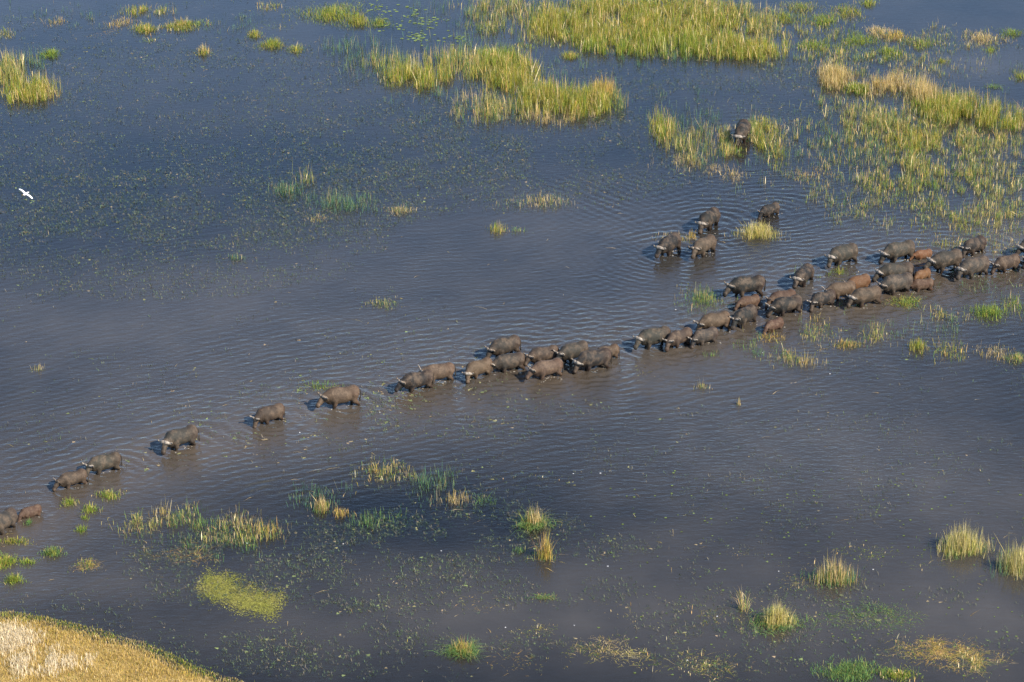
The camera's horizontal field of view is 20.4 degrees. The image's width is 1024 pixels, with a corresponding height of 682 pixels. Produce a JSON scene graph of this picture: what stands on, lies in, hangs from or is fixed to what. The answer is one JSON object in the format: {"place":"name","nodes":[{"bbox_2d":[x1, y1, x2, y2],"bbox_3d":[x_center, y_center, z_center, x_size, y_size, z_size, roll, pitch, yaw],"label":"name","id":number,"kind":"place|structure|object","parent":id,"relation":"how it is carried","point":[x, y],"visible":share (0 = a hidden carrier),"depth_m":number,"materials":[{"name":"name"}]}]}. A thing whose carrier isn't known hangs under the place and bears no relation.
{"place":"outdoors","nodes":[
{"label":"outdoors","id":0,"kind":"place"},
{"bbox_2d":[0,617,98,680],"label":"bleached grass","id":1,"kind":"structure","parent":0,"point":[20,640],"depth_m":158.65,"materials":[{"name":"plant"}]},
{"bbox_2d":[0,606,242,681],"bbox_3d":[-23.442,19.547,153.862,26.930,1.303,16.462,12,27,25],"label":"dry grass","id":2,"kind":"structure","parent":0,"point":[101,639],"depth_m":158.81,"materials":[{"name":"plant"}]},
{"bbox_2d":[0,0,1023,681],"bbox_3d":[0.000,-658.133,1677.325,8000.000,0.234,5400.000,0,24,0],"label":"water","id":3,"kind":"structure","parent":0,"point":[204,371],"depth_m":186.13,"materials":[{"name":"liquid"}]},
{"bbox_2d":[0,507,17,534],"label":"buffalo","id":4,"kind":"object","parent":3,"relation":"on","point":[8,516],"visible":1,"depth_m":172.75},
{"bbox_2d":[0,552,21,570],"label":"grass tussock","id":5,"kind":"object","parent":3,"relation":"on","point":[4,560],"depth_m":169.27,"materials":[{"name":"plant"}]},
{"bbox_2d":[3,570,27,585],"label":"grass tussock","id":6,"kind":"object","parent":3,"relation":"on","point":[14,577],"depth_m":167.28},
{"bbox_2d":[0,535,33,545],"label":"grass tussock","id":7,"kind":"object","parent":3,"relation":"on","point":[19,541],"depth_m":171.77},
{"bbox_2d":[17,504,41,521],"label":"buffalo","id":8,"kind":"object","parent":3,"relation":"on","point":[30,511],"visible":1,"depth_m":174.57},
{"bbox_2d":[0,45,68,107],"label":"reed bed","id":9,"kind":"object","parent":3,"relation":"on","point":[37,87],"visible":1,"depth_m":248.32,"materials":[{"name":"green plant"}]},
{"bbox_2d":[32,47,65,58],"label":"grass tussock","id":10,"kind":"object","parent":3,"relation":"on","point":[48,53],"depth_m":257.13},
{"bbox_2d":[37,545,66,558],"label":"grass tussock","id":11,"kind":"object","parent":3,"relation":"on","point":[51,552],"depth_m":170.40,"materials":[{"name":"plant"}]},
{"bbox_2d":[52,468,88,491],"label":"buffalo","id":12,"kind":"object","parent":3,"relation":"on","point":[67,480],"visible":1,"depth_m":178.17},
{"bbox_2d":[67,554,102,572],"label":"grass tussock","id":13,"kind":"object","parent":3,"relation":"on","point":[92,564],"depth_m":169.09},
{"bbox_2d":[79,502,101,513],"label":"grass tussock","id":14,"kind":"object","parent":3,"relation":"on","point":[90,508],"depth_m":175.53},
{"bbox_2d":[81,451,121,476],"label":"buffalo","id":15,"kind":"object","parent":3,"relation":"on","point":[98,464],"visible":1,"depth_m":179.93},
{"bbox_2d":[91,489,126,501],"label":"grass tussock","id":16,"kind":"object","parent":3,"relation":"on","point":[107,494],"depth_m":177.29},
{"bbox_2d":[0,0,287,42],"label":"reed bed","id":17,"kind":"object","parent":3,"relation":"on","point":[186,22],"visible":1,"depth_m":265.33,"materials":[{"name":"green plant"}]},
{"bbox_2d":[157,424,199,454],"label":"buffalo","id":18,"kind":"object","parent":3,"relation":"on","point":[174,438],"visible":1,"depth_m":182.95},
{"bbox_2d":[101,501,295,567],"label":"reed bed","id":19,"kind":"object","parent":3,"relation":"on","point":[241,523],"visible":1,"depth_m":173.04,"materials":[{"name":"green plant"}]},
{"bbox_2d":[187,564,294,622],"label":"algae mat","id":20,"kind":"object","parent":3,"relation":"on","point":[248,601],"visible":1,"depth_m":165.90,"materials":[{"name":"green plant"}]},
{"bbox_2d":[249,403,284,428],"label":"buffalo","id":21,"kind":"object","parent":3,"relation":"on","point":[266,414],"visible":1,"depth_m":186.55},
{"bbox_2d":[253,36,288,51],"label":"grass tussock","id":22,"kind":"object","parent":3,"relation":"on","point":[271,42],"depth_m":259.57,"materials":[{"name":"plant"}]},
{"bbox_2d":[310,496,332,515],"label":"grass tussock","id":23,"kind":"object","parent":3,"relation":"on","point":[319,505],"depth_m":175.68,"materials":[{"name":"plant"}]},
{"bbox_2d":[300,379,344,391],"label":"grass tussock","id":24,"kind":"object","parent":3,"relation":"on","point":[323,386],"depth_m":192.06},
{"bbox_2d":[264,161,381,223],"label":"reed bed","id":25,"kind":"object","parent":3,"relation":"on","point":[321,201],"visible":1,"depth_m":223.63,"materials":[{"name":"green plant"}]},
{"bbox_2d":[281,0,376,26],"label":"grass tussock","id":26,"kind":"object","parent":3,"relation":"on","point":[328,12],"depth_m":268.02,"materials":[{"name":"plant"}]},
{"bbox_2d":[316,385,360,409],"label":"buffalo","id":27,"kind":"object","parent":3,"relation":"on","point":[334,396],"visible":1,"depth_m":188.68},
{"bbox_2d":[342,13,377,26],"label":"grass tussock","id":28,"kind":"object","parent":3,"relation":"on","point":[358,21],"depth_m":265.85,"materials":[{"name":"plant"}]},
{"bbox_2d":[364,14,391,27],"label":"grass tussock","id":29,"kind":"object","parent":3,"relation":"on","point":[378,22],"depth_m":265.55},
{"bbox_2d":[286,456,504,538],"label":"reed bed","id":30,"kind":"object","parent":3,"relation":"on","point":[427,482],"visible":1,"depth_m":178.11,"materials":[{"name":"green plant"}]},
{"bbox_2d":[358,0,464,45],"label":"lily pads","id":31,"kind":"object","parent":3,"relation":"on","point":[418,36],"visible":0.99,"depth_m":265.45,"materials":[{"name":"green plant"}]},
{"bbox_2d":[394,369,433,392],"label":"buffalo","id":32,"kind":"object","parent":3,"relation":"on","point":[411,381],"visible":1,"depth_m":191.11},
{"bbox_2d":[418,362,455,383],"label":"buffalo","id":33,"kind":"object","parent":3,"relation":"on","point":[443,370],"visible":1,"depth_m":192.52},
{"bbox_2d":[431,634,487,661],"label":"grass tussock","id":34,"kind":"object","parent":3,"relation":"on","point":[460,648],"depth_m":159.66,"materials":[{"name":"plant"}]},
{"bbox_2d":[461,357,492,383],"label":"buffalo","id":35,"kind":"object","parent":3,"relation":"on","point":[475,369],"visible":1,"depth_m":193.03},
{"bbox_2d":[362,37,625,128],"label":"reed bed","id":36,"kind":"object","parent":3,"relation":"on","point":[585,100],"visible":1,"depth_m":248.87,"materials":[{"name":"green plant"}]},
{"bbox_2d":[490,219,507,232],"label":"grass tussock","id":37,"kind":"object","parent":3,"relation":"on","point":[499,228],"depth_m":218.05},
{"bbox_2d":[484,335,520,357],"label":"buffalo","id":38,"kind":"object","parent":3,"relation":"on","point":[500,346],"visible":0.92,"depth_m":196.09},
{"bbox_2d":[490,352,525,373],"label":"buffalo","id":39,"kind":"object","parent":3,"relation":"on","point":[503,362],"visible":1,"depth_m":193.95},
{"bbox_2d":[0,0,1023,681],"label":"submerged weed","id":40,"kind":"object","parent":3,"relation":"on","point":[298,574],"visible":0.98,"depth_m":226.51,"materials":[{"name":"green plant"}]},
{"bbox_2d":[0,0,1023,679],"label":"surface weed","id":41,"kind":"object","parent":3,"relation":"on","point":[386,314],"visible":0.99,"depth_m":219.13,"materials":[{"name":"green plant"}]},
{"bbox_2d":[2,64,1022,662],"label":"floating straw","id":42,"kind":"object","parent":3,"relation":"on","point":[372,530],"visible":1,"depth_m":175.65,"materials":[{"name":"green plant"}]},
{"bbox_2d":[509,501,561,533],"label":"grass tussock","id":43,"kind":"object","parent":3,"relation":"on","point":[533,523],"depth_m":173.58,"materials":[{"name":"plant"}]},
{"bbox_2d":[496,191,575,207],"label":"grass tussock","id":44,"kind":"object","parent":3,"relation":"on","point":[551,199],"depth_m":223.37,"materials":[{"name":"plant"}]},
{"bbox_2d":[523,345,558,366],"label":"buffalo","id":45,"kind":"object","parent":3,"relation":"on","point":[535,355],"visible":0.84,"depth_m":195.01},
{"bbox_2d":[527,526,558,566],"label":"grass tussock","id":46,"kind":"object","parent":3,"relation":"on","point":[545,552],"depth_m":169.70,"materials":[{"name":"plant"}]},
{"bbox_2d":[525,358,563,379],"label":"buffalo","id":47,"kind":"object","parent":3,"relation":"on","point":[541,369],"visible":1,"depth_m":192.92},
{"bbox_2d":[318,0,819,193],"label":"reed bed","id":48,"kind":"object","parent":3,"relation":"on","point":[466,40],"visible":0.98,"depth_m":255.65,"materials":[{"name":"green plant"}]},
{"bbox_2d":[553,340,587,362],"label":"buffalo","id":49,"kind":"object","parent":3,"relation":"on","point":[568,351],"visible":0.86,"depth_m":195.38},
{"bbox_2d":[559,50,584,59],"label":"grass tussock","id":50,"kind":"object","parent":3,"relation":"on","point":[569,56],"depth_m":256.66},
{"bbox_2d":[571,348,611,373],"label":"buffalo","id":51,"kind":"object","parent":3,"relation":"on","point":[587,359],"visible":1,"depth_m":194.11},
{"bbox_2d":[598,344,619,357],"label":"buffalo","id":52,"kind":"object","parent":3,"relation":"on","point":[614,349],"visible":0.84,"depth_m":196.17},
{"bbox_2d":[448,0,800,63],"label":"reed bed","id":53,"kind":"object","parent":3,"relation":"on","point":[692,37],"visible":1,"depth_m":263.54,"materials":[{"name":"green plant"}]},
{"bbox_2d":[633,326,670,349],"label":"buffalo","id":54,"kind":"object","parent":3,"relation":"on","point":[648,337],"visible":1,"depth_m":197.47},
{"bbox_2d":[653,232,681,262],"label":"buffalo","id":55,"kind":"object","parent":3,"relation":"on","point":[667,244],"visible":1,"depth_m":213.07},
{"bbox_2d":[662,327,692,351],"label":"buffalo","id":56,"kind":"object","parent":3,"relation":"on","point":[675,338],"visible":1,"depth_m":197.67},
{"bbox_2d":[688,234,716,258],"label":"buffalo","id":57,"kind":"object","parent":3,"relation":"on","point":[702,246],"visible":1,"depth_m":212.80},
{"bbox_2d":[687,326,717,348],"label":"buffalo","id":58,"kind":"object","parent":3,"relation":"on","point":[700,336],"visible":1,"depth_m":198.15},
{"bbox_2d":[674,283,737,312],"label":"grass tussock","id":59,"kind":"object","parent":3,"relation":"on","point":[703,296],"depth_m":205.68,"materials":[{"name":"plant"}]},
{"bbox_2d":[694,207,720,236],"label":"buffalo","id":60,"kind":"object","parent":3,"relation":"on","point":[709,217],"visible":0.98,"depth_m":217.59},
{"bbox_2d":[693,311,730,330],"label":"buffalo","id":61,"kind":"object","parent":3,"relation":"on","point":[719,319],"visible":0.89,"depth_m":200.14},
{"bbox_2d":[645,101,800,184],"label":"reed bed","id":62,"kind":"object","parent":3,"relation":"on","point":[663,124],"visible":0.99,"depth_m":236.29,"materials":[{"name":"green plant"}]},
{"bbox_2d":[461,471,1015,681],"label":"weed mat","id":63,"kind":"object","parent":3,"relation":"on","point":[864,673],"visible":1,"depth_m":159.00,"materials":[{"name":"green plant"}]},
{"bbox_2d":[731,119,750,148],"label":"buffalo","id":64,"kind":"object","parent":3,"relation":"on","point":[742,129],"visible":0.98,"depth_m":235.26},
{"bbox_2d":[733,586,749,613],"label":"grass tussock","id":65,"kind":"object","parent":3,"relation":"on","point":[742,604],"depth_m":164.17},
{"bbox_2d":[729,304,757,329],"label":"buffalo","id":66,"kind":"object","parent":3,"relation":"on","point":[743,316],"visible":1,"depth_m":200.90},
{"bbox_2d":[723,275,765,296],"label":"buffalo","id":67,"kind":"object","parent":3,"relation":"on","point":[740,285],"visible":0.98,"depth_m":205.66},
{"bbox_2d":[733,294,759,310],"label":"buffalo","id":68,"kind":"object","parent":3,"relation":"on","point":[745,301],"visible":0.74,"depth_m":204.03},
{"bbox_2d":[724,220,790,241],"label":"grass tussock","id":69,"kind":"object","parent":3,"relation":"on","point":[755,229],"depth_m":216.96,"materials":[{"name":"plant"}]},
{"bbox_2d":[757,202,779,222],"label":"buffalo","id":70,"kind":"object","parent":3,"relation":"on","point":[767,210],"visible":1,"depth_m":220.49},
{"bbox_2d":[762,317,783,335],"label":"buffalo","id":71,"kind":"object","parent":3,"relation":"on","point":[773,324],"visible":1,"depth_m":200.33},
{"bbox_2d":[765,289,795,308],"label":"buffalo","id":72,"kind":"object","parent":3,"relation":"on","point":[778,294],"visible":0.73,"depth_m":204.26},
{"bbox_2d":[728,599,833,641],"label":"grass tussock","id":73,"kind":"object","parent":3,"relation":"on","point":[774,617],"depth_m":162.45,"materials":[{"name":"plant"}]},
{"bbox_2d":[765,294,802,317],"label":"buffalo","id":74,"kind":"object","parent":3,"relation":"on","point":[781,305],"visible":0.93,"depth_m":202.74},
{"bbox_2d":[766,10,805,26],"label":"grass tussock","id":75,"kind":"object","parent":3,"relation":"on","point":[787,17],"depth_m":266.78,"materials":[{"name":"plant"}]},
{"bbox_2d":[774,1,826,16],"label":"grass tussock","id":76,"kind":"object","parent":3,"relation":"on","point":[800,7],"depth_m":269.96,"materials":[{"name":"plant"}]},
{"bbox_2d":[789,263,814,288],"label":"buffalo","id":77,"kind":"object","parent":3,"relation":"on","point":[804,273],"visible":1,"depth_m":207.55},
{"bbox_2d":[590,470,1023,677],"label":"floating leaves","id":78,"kind":"object","parent":3,"relation":"on","point":[795,590],"visible":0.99,"depth_m":166.66,"materials":[{"name":"green plant"}]},
{"bbox_2d":[796,35,838,52],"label":"grass tussock","id":79,"kind":"object","parent":3,"relation":"on","point":[814,44],"depth_m":259.65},
{"bbox_2d":[795,13,844,30],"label":"grass tussock","id":80,"kind":"object","parent":3,"relation":"on","point":[821,19],"depth_m":266.27,"materials":[{"name":"plant"}]},
{"bbox_2d":[806,289,835,312],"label":"buffalo","id":81,"kind":"object","parent":3,"relation":"on","point":[819,299],"visible":1,"depth_m":204.09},
{"bbox_2d":[794,547,865,589],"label":"grass tussock","id":82,"kind":"object","parent":3,"relation":"on","point":[833,576],"depth_m":167.07,"materials":[{"name":"plant"}]},
{"bbox_2d":[637,269,1023,373],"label":"reed bed","id":83,"kind":"object","parent":3,"relation":"on","point":[875,334],"visible":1,"depth_m":199.22,"materials":[{"name":"green plant"}]},
{"bbox_2d":[821,280,855,299],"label":"buffalo","id":84,"kind":"object","parent":3,"relation":"on","point":[844,288],"visible":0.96,"depth_m":205.53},
{"bbox_2d":[824,243,857,267],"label":"buffalo","id":85,"kind":"object","parent":3,"relation":"on","point":[838,255],"visible":1,"depth_m":211.27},
{"bbox_2d":[820,2,873,21],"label":"grass tussock","id":86,"kind":"object","parent":3,"relation":"on","point":[843,10],"depth_m":268.65,"materials":[{"name":"plant"}]},
{"bbox_2d":[831,338,867,348],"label":"grass tussock","id":87,"kind":"object","parent":3,"relation":"on","point":[851,344],"depth_m":198.32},
{"bbox_2d":[843,273,870,288],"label":"buffalo","id":88,"kind":"object","parent":3,"relation":"on","point":[862,280],"visible":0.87,"depth_m":206.93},
{"bbox_2d":[831,31,886,48],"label":"grass tussock","id":89,"kind":"object","parent":3,"relation":"on","point":[867,39],"depth_m":260.71,"materials":[{"name":"plant"}]},
{"bbox_2d":[846,285,880,307],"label":"buffalo","id":90,"kind":"object","parent":3,"relation":"on","point":[861,296],"visible":1,"depth_m":204.21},
{"bbox_2d":[719,12,1023,301],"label":"reed bed","id":91,"kind":"object","parent":3,"relation":"on","point":[912,137],"visible":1,"depth_m":234.62,"materials":[{"name":"green plant"}]},
{"bbox_2d":[862,26,892,42],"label":"grass tussock","id":92,"kind":"object","parent":3,"relation":"on","point":[881,32],"depth_m":263.05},
{"bbox_2d":[815,55,942,105],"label":"reed bed","id":93,"kind":"object","parent":3,"relation":"on","point":[834,77],"visible":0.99,"depth_m":248.72,"materials":[{"name":"beige plant"}]},
{"bbox_2d":[861,45,913,58],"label":"grass tussock","id":94,"kind":"object","parent":3,"relation":"on","point":[890,50],"depth_m":257.81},
{"bbox_2d":[872,262,913,281],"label":"buffalo","id":95,"kind":"object","parent":3,"relation":"on","point":[884,270],"visible":0.74,"depth_m":207.98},
{"bbox_2d":[876,272,912,295],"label":"buffalo","id":96,"kind":"object","parent":3,"relation":"on","point":[893,283],"visible":1,"depth_m":206.20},
{"bbox_2d":[878,239,914,264],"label":"buffalo","id":97,"kind":"object","parent":3,"relation":"on","point":[893,251],"visible":0.97,"depth_m":211.81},
{"bbox_2d":[884,29,910,42],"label":"grass tussock","id":98,"kind":"object","parent":3,"relation":"on","point":[894,35],"depth_m":261.77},
{"bbox_2d":[883,291,924,310],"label":"grass tussock","id":99,"kind":"object","parent":3,"relation":"on","point":[908,301],"depth_m":205.13,"materials":[{"name":"plant"}]},
{"bbox_2d":[794,237,1020,281],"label":"reed bed","id":100,"kind":"object","parent":3,"relation":"on","point":[839,272],"visible":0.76,"depth_m":214.45,"materials":[{"name":"green plant"}]},
{"bbox_2d":[902,337,928,355],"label":"grass tussock","id":101,"kind":"object","parent":3,"relation":"on","point":[917,343],"depth_m":197.88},
{"bbox_2d":[905,278,933,291],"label":"buffalo","id":102,"kind":"object","parent":3,"relation":"on","point":[917,285],"visible":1,"depth_m":207.05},
{"bbox_2d":[900,35,939,51],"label":"grass tussock","id":103,"kind":"object","parent":3,"relation":"on","point":[917,43],"depth_m":259.91,"materials":[{"name":"plant"}]},
{"bbox_2d":[909,249,932,260],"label":"buffalo","id":104,"kind":"object","parent":3,"relation":"on","point":[920,254],"visible":0.85,"depth_m":212.67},
{"bbox_2d":[913,268,930,279],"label":"buffalo","id":105,"kind":"object","parent":3,"relation":"on","point":[923,273],"visible":0.81,"depth_m":208.93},
{"bbox_2d":[923,248,961,273],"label":"buffalo","id":106,"kind":"object","parent":3,"relation":"on","point":[940,260],"visible":1,"depth_m":210.01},
{"bbox_2d":[916,522,999,561],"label":"grass tussock","id":107,"kind":"object","parent":3,"relation":"on","point":[963,543],"depth_m":170.43,"materials":[{"name":"plant"}]},
{"bbox_2d":[909,83,1023,130],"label":"reed bed","id":108,"kind":"object","parent":3,"relation":"on","point":[987,113],"visible":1,"depth_m":241.84,"materials":[{"name":"green plant"}]},
{"bbox_2d":[954,255,989,279],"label":"buffalo","id":109,"kind":"object","parent":3,"relation":"on","point":[974,265],"visible":1,"depth_m":209.01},
{"bbox_2d":[958,235,986,258],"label":"buffalo","id":110,"kind":"object","parent":3,"relation":"on","point":[972,246],"visible":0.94,"depth_m":213.11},
{"bbox_2d":[955,29,1009,47],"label":"grass tussock","id":111,"kind":"object","parent":3,"relation":"on","point":[981,36],"depth_m":261.28,"materials":[{"name":"plant"}]},
{"bbox_2d":[961,300,1018,327],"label":"grass tussock","id":112,"kind":"object","parent":3,"relation":"on","point":[989,311],"depth_m":203.25,"materials":[{"name":"plant"}]},
{"bbox_2d":[989,253,1019,274],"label":"buffalo","id":113,"kind":"object","parent":3,"relation":"on","point":[1003,263],"visible":1,"depth_m":210.19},
{"bbox_2d":[988,537,1023,580],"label":"grass tussock","id":114,"kind":"object","parent":3,"relation":"on","point":[1014,564],"depth_m":168.21,"materials":[{"name":"plant"}]},
{"bbox_2d":[992,27,1021,36],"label":"grass tussock","id":115,"kind":"object","parent":3,"relation":"on","point":[1012,31],"depth_m":262.90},
{"bbox_2d":[999,350,1023,365],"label":"grass tussock","id":116,"kind":"object","parent":3,"relation":"on","point":[1016,356],"depth_m":196.22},
{"bbox_2d":[1015,239,1023,254],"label":"buffalo","id":117,"kind":"object","parent":3,"relation":"on","point":[1020,248],"visible":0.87,"depth_m":212.66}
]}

